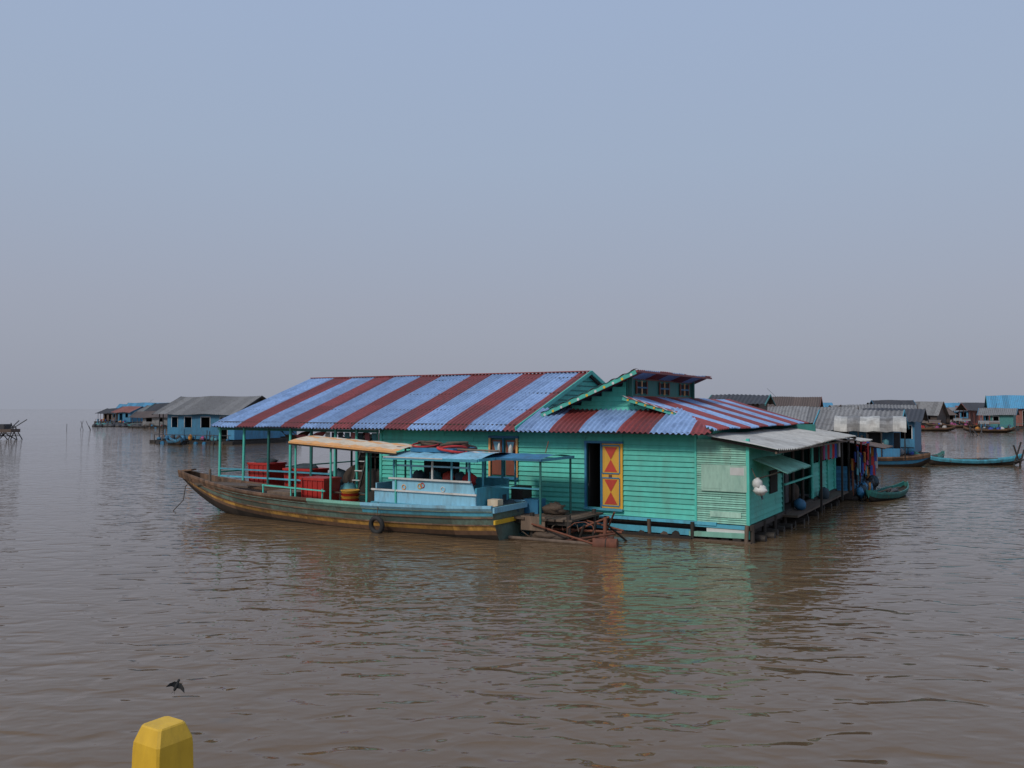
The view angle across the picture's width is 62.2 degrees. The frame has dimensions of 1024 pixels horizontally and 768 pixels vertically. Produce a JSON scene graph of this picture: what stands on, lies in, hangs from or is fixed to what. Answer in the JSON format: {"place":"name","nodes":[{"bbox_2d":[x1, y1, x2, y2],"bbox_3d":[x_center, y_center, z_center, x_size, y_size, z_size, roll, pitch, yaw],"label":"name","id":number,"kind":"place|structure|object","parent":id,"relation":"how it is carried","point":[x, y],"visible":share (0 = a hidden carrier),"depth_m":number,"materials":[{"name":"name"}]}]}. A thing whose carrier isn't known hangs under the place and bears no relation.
{"place":"outdoors","nodes":[
{"label":"outdoors","id":0,"kind":"place"},
{"bbox_2d":[166,679,184,694],"bbox_3d":[-3.914,3.527,9.891,0.230,0.180,0.055,29,-30,-23],"label":"flying swallow","id":1,"kind":"object","parent":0,"point":[176,685],"visible":1,"depth_m":9.89,"materials":[{"name":"black"}]},
{"bbox_2d":[0,409,1023,767],"bbox_3d":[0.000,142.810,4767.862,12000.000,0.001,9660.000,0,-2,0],"label":"water","id":2,"kind":"structure","parent":0,"point":[864,633],"depth_m":14.55,"materials":[{"name":"brown liquid"}]},
{"bbox_2d":[0,419,26,439],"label":"fishing platform","id":3,"kind":"structure","parent":2,"relation":"on","point":[5,428],"depth_m":104.51,"materials":[{"name":"wood"}]},
{"bbox_2d":[94,408,117,422],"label":"floating house","id":4,"kind":"structure","parent":2,"relation":"on","point":[108,415],"depth_m":233.11,"materials":[{"name":"grey wood"}]},
{"bbox_2d":[92,422,142,426],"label":"water hyacinth mat","id":5,"kind":"object","parent":2,"relation":"on","point":[120,424],"visible":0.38,"depth_m":179.53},
{"bbox_2d":[109,406,142,423],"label":"floating house","id":6,"kind":"structure","parent":2,"relation":"on","point":[125,413],"depth_m":212.72,"materials":[{"name":"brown wood"}]},
{"bbox_2d":[125,400,153,406],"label":"floating house","id":7,"kind":"structure","parent":2,"relation":"on","point":[143,404],"depth_m":224.37,"materials":[{"name":"blue wood"}]},
{"bbox_2d":[134,405,150,422],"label":"floating house","id":8,"kind":"structure","parent":2,"relation":"on","point":[144,408],"depth_m":190.13,"materials":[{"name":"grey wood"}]},
{"bbox_2d":[128,411,167,427],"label":"floating house","id":9,"kind":"structure","parent":2,"relation":"on","point":[150,420],"depth_m":166.86,"materials":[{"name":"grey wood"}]},
{"bbox_2d":[142,403,168,425],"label":"floating house","id":10,"kind":"structure","parent":2,"relation":"on","point":[155,406],"depth_m":179.12,"materials":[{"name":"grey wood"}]},
{"bbox_2d":[156,429,189,443],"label":"floating barrel raft","id":11,"kind":"object","parent":2,"relation":"on","point":[164,438],"visible":0.66,"depth_m":91.32,"materials":[{"name":"blue plastic"}]},
{"bbox_2d":[166,436,182,444],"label":"wooden skiff","id":12,"kind":"object","parent":2,"relation":"on","point":[178,441],"visible":0.96,"depth_m":88.80,"materials":[{"name":"blue wood"}]},
{"bbox_2d":[205,430,213,448],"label":"fishing stakes","id":13,"kind":"object","parent":2,"relation":"in","point":[209,440],"visible":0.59,"depth_m":79.85,"materials":[{"name":"brown wood"}]},
{"bbox_2d":[150,396,285,444],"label":"floating house","id":14,"kind":"structure","parent":2,"relation":"on","point":[195,418],"depth_m":93.27,"materials":[{"name":"blue wood"}]},
{"bbox_2d":[280,428,296,440],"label":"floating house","id":15,"kind":"structure","parent":2,"relation":"on","point":[282,436],"depth_m":102.10,"materials":[{"name":"blue wood"}]},
{"bbox_2d":[173,436,526,540],"bbox_3d":[-6.378,3.445,28.669,14.733,3.385,2.492,-1,-2,31],"label":"wooden longboat","id":16,"kind":"object","parent":2,"relation":"on","point":[442,494],"visible":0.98,"depth_m":26.06,"materials":[{"name":"brown wood"}]},
{"bbox_2d":[299,476,341,499],"bbox_3d":[-6.416,3.535,28.433,1.110,0.830,0.860,-1,-2,31],"label":"red fish crate","id":17,"kind":"object","parent":16,"relation":"on","point":[316,482],"visible":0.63,"depth_m":28.16,"materials":[{"name":"plastic"}]},
{"bbox_2d":[340,489,359,501],"bbox_3d":[-5.281,3.679,27.695,0.640,0.460,0.640,-1,-2,31],"label":"plastic basin stack","id":18,"kind":"object","parent":16,"relation":"on","point":[350,494],"visible":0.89,"depth_m":27.49,"materials":[{"name":"yellow plastic"}]},
{"bbox_2d":[482,441,603,539],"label":"wooden jetty","id":19,"kind":"object","parent":2,"relation":"on","point":[538,511],"visible":0.79,"depth_m":25.30,"materials":[{"name":"brown wood"}]},
{"bbox_2d":[284,482,847,543],"bbox_3d":[0.768,4.747,34.931,22.470,1.153,13.430,-1,-2,31],"label":"raft","id":20,"kind":"object","parent":2,"relation":"on","point":[788,517],"visible":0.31,"depth_m":25.56,"materials":[{"name":"brown wood"}]},
{"bbox_2d":[247,458,286,485],"bbox_3d":[-9.945,3.587,34.432,1.260,1.197,0.960,-1,-2,31],"label":"red fish crate","id":21,"kind":"object","parent":20,"relation":"on","point":[261,463],"visible":0.77,"depth_m":34.14,"materials":[{"name":"plastic"}]},
{"bbox_2d":[218,427,378,491],"bbox_3d":[-6.004,2.282,37.087,8.500,5.001,10.483,-1,-2,31],"label":"veranda","id":22,"kind":"object","parent":20,"relation":"on","point":[355,474],"visible":0.38,"depth_m":32.91,"materials":[{"name":"teal paint"}]},
{"bbox_2d":[281,431,376,440],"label":"hammocks and laundry","id":23,"kind":"object","parent":22,"relation":"attached to","point":[367,436],"visible":0.43,"depth_m":32.27,"materials":[{"name":"fabric"}]},
{"bbox_2d":[211,371,709,434],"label":"striped gable roof","id":24,"kind":"structure","parent":22,"relation":"on","point":[498,402],"depth_m":32.67,"materials":[{"name":"multicoloured metal"}]},
{"bbox_2d":[282,463,328,486],"bbox_3d":[-8.080,3.631,33.263,1.560,1.039,0.960,-1,-2,31],"label":"red fish crate","id":25,"kind":"object","parent":20,"relation":"on","point":[303,467],"visible":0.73,"depth_m":32.97,"materials":[{"name":"plastic"}]},
{"bbox_2d":[379,429,712,520],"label":"front wall","id":26,"kind":"structure","parent":20,"relation":"on","point":[660,476],"depth_m":26.62,"materials":[{"name":"teal paint"}]},
{"bbox_2d":[488,436,518,479],"bbox_3d":[-0.311,2.443,28.213,1.150,1.440,0.371,-1,-2,31],"label":"window","id":27,"kind":"structure","parent":26,"relation":"attached to","point":[511,446],"depth_m":28.23,"materials":[{"name":"blue paint"}]},
{"bbox_2d":[548,377,597,407],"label":"gable walls","id":28,"kind":"structure","parent":26,"relation":"on","point":[587,384],"depth_m":31.85,"materials":[{"name":"teal paint"}]},
{"bbox_2d":[583,441,623,511],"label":"door","id":29,"kind":"structure","parent":26,"relation":"attached to","point":[605,471],"depth_m":26.36,"materials":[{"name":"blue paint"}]},
{"bbox_2d":[697,439,750,539],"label":"patched wall","id":30,"kind":"structure","parent":20,"relation":"on","point":[723,482],"depth_m":24.43,"materials":[{"name":"teal paint"}]},
{"bbox_2d":[697,424,815,493],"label":"walls","id":31,"kind":"structure","parent":20,"relation":"on","point":[811,427],"depth_m":33.05,"materials":[{"name":"teal paint"}]},
{"bbox_2d":[513,369,808,434],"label":"cross wing roof","id":32,"kind":"structure","parent":31,"relation":"attached to","point":[698,416],"depth_m":27.34,"materials":[{"name":"blue metal"}]},
{"bbox_2d":[540,369,676,416],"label":"barge boards","id":33,"kind":"object","parent":32,"relation":"attached to","point":[600,387],"visible":1,"depth_m":26.88,"materials":[{"name":"teal paint"}]},
{"bbox_2d":[571,382,649,409],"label":"wing gable wall","id":34,"kind":"structure","parent":32,"relation":"attached to","point":[612,400],"depth_m":27.53,"materials":[{"name":"teal paint"}]},
{"bbox_2d":[626,377,694,398],"bbox_3d":[4.318,0.465,30.527,2.600,1.250,6.220,-1,-2,31],"label":"clerestory","id":35,"kind":"object","parent":32,"relation":"attached to","point":[651,388],"visible":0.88,"depth_m":29.51,"materials":[{"name":"teal paint"}]},
{"bbox_2d":[750,440,842,523],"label":"side wall","id":36,"kind":"structure","parent":20,"relation":"on","point":[781,489],"depth_m":28.62,"materials":[{"name":"teal paint"}]},
{"bbox_2d":[751,468,767,499],"bbox_3d":[7.016,2.843,24.080,0.475,0.891,0.310,-1,-2,31],"label":"hanging white bundle","id":37,"kind":"object","parent":36,"relation":"hanging from","point":[759,489],"visible":1,"depth_m":24.00,"materials":[{"name":"plastic"}]},
{"bbox_2d":[707,428,855,453],"bbox_3d":[9.958,1.864,29.650,2.150,0.562,13.450,-1,-2,31],"label":"lean to roof","id":38,"kind":"object","parent":36,"relation":"on","point":[789,439],"visible":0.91,"depth_m":27.41,"materials":[{"name":"grey metal"}]},
{"bbox_2d":[753,455,810,478],"bbox_3d":[8.189,2.495,25.620,0.950,0.644,3.350,-1,-2,31],"label":"side awning","id":39,"kind":"object","parent":36,"relation":"attached to","point":[783,464],"visible":0.99,"depth_m":25.28,"materials":[{"name":"teal metal"}]},
{"bbox_2d":[508,512,627,547],"bbox_3d":[1.765,4.289,24.625,3.344,1.274,1.780,-1,-2,31],"label":"net frame and poles","id":40,"kind":"object","parent":2,"relation":"on","point":[553,535],"visible":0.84,"depth_m":24.17,"materials":[{"name":"wood"}]},
{"bbox_2d":[708,394,775,409],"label":"floating house","id":41,"kind":"structure","parent":2,"relation":"on","point":[760,401],"depth_m":61.02,"materials":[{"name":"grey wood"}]},
{"bbox_2d":[767,392,823,406],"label":"floating house","id":42,"kind":"structure","parent":2,"relation":"on","point":[799,401],"depth_m":113.35,"materials":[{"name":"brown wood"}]},
{"bbox_2d":[767,406,858,423],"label":"floating house","id":43,"kind":"structure","parent":2,"relation":"on","point":[807,414],"depth_m":78.64,"materials":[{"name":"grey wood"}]},
{"bbox_2d":[823,403,832,406],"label":"floating house","id":44,"kind":"structure","parent":2,"relation":"on","point":[826,404],"depth_m":288.02,"materials":[{"name":"blue wood"}]},
{"bbox_2d":[816,434,892,500],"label":"hanging clothes","id":45,"kind":"object","parent":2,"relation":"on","point":[860,477],"visible":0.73,"depth_m":36.67,"materials":[{"name":"multicoloured fabric"}]},
{"bbox_2d":[813,409,908,454],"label":"floating house","id":46,"kind":"structure","parent":2,"relation":"on","point":[824,420],"depth_m":59.18,"materials":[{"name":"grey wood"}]},
{"bbox_2d":[841,404,921,446],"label":"floating house","id":47,"kind":"structure","parent":2,"relation":"on","point":[862,406],"depth_m":84.34,"materials":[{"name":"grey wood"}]},
{"bbox_2d":[834,416,930,466],"bbox_3d":[24.028,3.941,56.909,7.200,3.641,2.400,-1,-2,25],"label":"canopied houseboat","id":48,"kind":"object","parent":2,"relation":"on","point":[890,457],"visible":0.4,"depth_m":55.79,"materials":[{"name":"white fabric"}]},
{"bbox_2d":[865,481,908,501],"bbox_3d":[16.116,4.672,36.379,1.076,0.680,5.200,-1,-2,40],"label":"wooden skiff","id":49,"kind":"object","parent":2,"relation":"on","point":[900,489],"visible":0.95,"depth_m":35.63,"materials":[{"name":"green wood"}]},
{"bbox_2d":[869,400,921,424],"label":"floating house","id":50,"kind":"structure","parent":2,"relation":"on","point":[897,402],"depth_m":190.26,"materials":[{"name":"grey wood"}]},
{"bbox_2d":[863,408,928,454],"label":"floating house","id":51,"kind":"structure","parent":2,"relation":"on","point":[916,418],"depth_m":64.00,"materials":[{"name":"blue wood"}]},
{"bbox_2d":[914,451,944,457],"bbox_3d":[29.446,5.207,59.874,2.600,0.980,1.177,1,-2,-20],"label":"wooden skiff","id":52,"kind":"object","parent":2,"relation":"on","point":[941,454],"visible":0.3,"depth_m":59.95,"materials":[{"name":"teal wood"}]},
{"bbox_2d":[915,401,948,424],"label":"floating house","id":53,"kind":"structure","parent":2,"relation":"on","point":[936,411],"depth_m":195.71,"materials":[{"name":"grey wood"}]},
{"bbox_2d":[921,420,955,430],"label":"moored boat","id":54,"kind":"object","parent":2,"relation":"on","point":[937,428],"visible":0.69,"depth_m":143.58,"materials":[{"name":"brown wood"}]},
{"bbox_2d":[926,422,964,426],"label":"moored boat","id":55,"kind":"object","parent":2,"relation":"on","point":[938,424],"visible":0.48,"depth_m":176.30,"materials":[{"name":"brown wood"}]},
{"bbox_2d":[944,407,956,423],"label":"floating house","id":56,"kind":"structure","parent":2,"relation":"on","point":[950,417],"depth_m":200.49,"materials":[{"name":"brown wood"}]},
{"bbox_2d":[945,403,959,421],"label":"floating house","id":57,"kind":"structure","parent":2,"relation":"on","point":[947,405],"depth_m":226.38,"materials":[{"name":"blue wood"}]},
{"bbox_2d":[948,407,967,422],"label":"floating house","id":58,"kind":"structure","parent":2,"relation":"on","point":[953,409],"depth_m":206.48,"materials":[{"name":"blue wood"}]},
{"bbox_2d":[942,418,982,427],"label":"moored boat","id":59,"kind":"object","parent":2,"relation":"on","point":[960,425],"visible":0.74,"depth_m":168.81,"materials":[{"name":"brown wood"}]},
{"bbox_2d":[955,402,989,426],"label":"floating house","id":60,"kind":"structure","parent":2,"relation":"on","point":[972,410],"depth_m":171.44,"materials":[{"name":"brown wood"}]},
{"bbox_2d":[928,454,1021,464],"bbox_3d":[31.139,5.159,57.374,6.400,0.930,1.177,0,-2,3],"label":"wooden skiff","id":61,"kind":"object","parent":2,"relation":"on","point":[973,461],"visible":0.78,"depth_m":57.01,"materials":[{"name":"teal wood"}]},
{"bbox_2d":[967,422,984,435],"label":"pole stakes","id":62,"kind":"object","parent":2,"relation":"in","point":[974,429],"visible":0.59,"depth_m":119.73,"materials":[{"name":"wood"}]},
{"bbox_2d":[963,421,1014,432],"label":"moored boat","id":63,"kind":"object","parent":2,"relation":"on","point":[998,429],"visible":0.92,"depth_m":134.66,"materials":[{"name":"brown wood"}]},
{"bbox_2d":[977,404,1019,430],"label":"floating house","id":64,"kind":"structure","parent":2,"relation":"on","point":[1006,417],"depth_m":148.14,"materials":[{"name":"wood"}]},
{"bbox_2d":[984,395,1023,428],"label":"floating house","id":65,"kind":"structure","parent":2,"relation":"on","point":[1009,401],"depth_m":163.60,"materials":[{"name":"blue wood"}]},
{"bbox_2d":[1013,442,1023,466],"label":"pole stakes","id":66,"kind":"object","parent":2,"relation":"in","point":[1017,458],"visible":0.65,"depth_m":56.00,"materials":[{"name":"brown wood"}]},
{"bbox_3d":[-1.280,3.014,0.012,3.085,2.205,6.500,0,-2,0],"label":"tour boat","id":67,"kind":"object","parent":2,"relation":"on","visible":0},
{"bbox_2d":[132,716,193,767],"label":"mooring post","id":68,"kind":"object","parent":67,"relation":"on","point":[165,742],"visible":1,"depth_m":3.02,"materials":[{"name":"yellow paint"}]},
{"bbox_2d":[0,0,1023,408],"label":"sky","id":69,"kind":"structure","parent":0,"point":[199,198],"materials":[{"name":"blue"}]}
]}

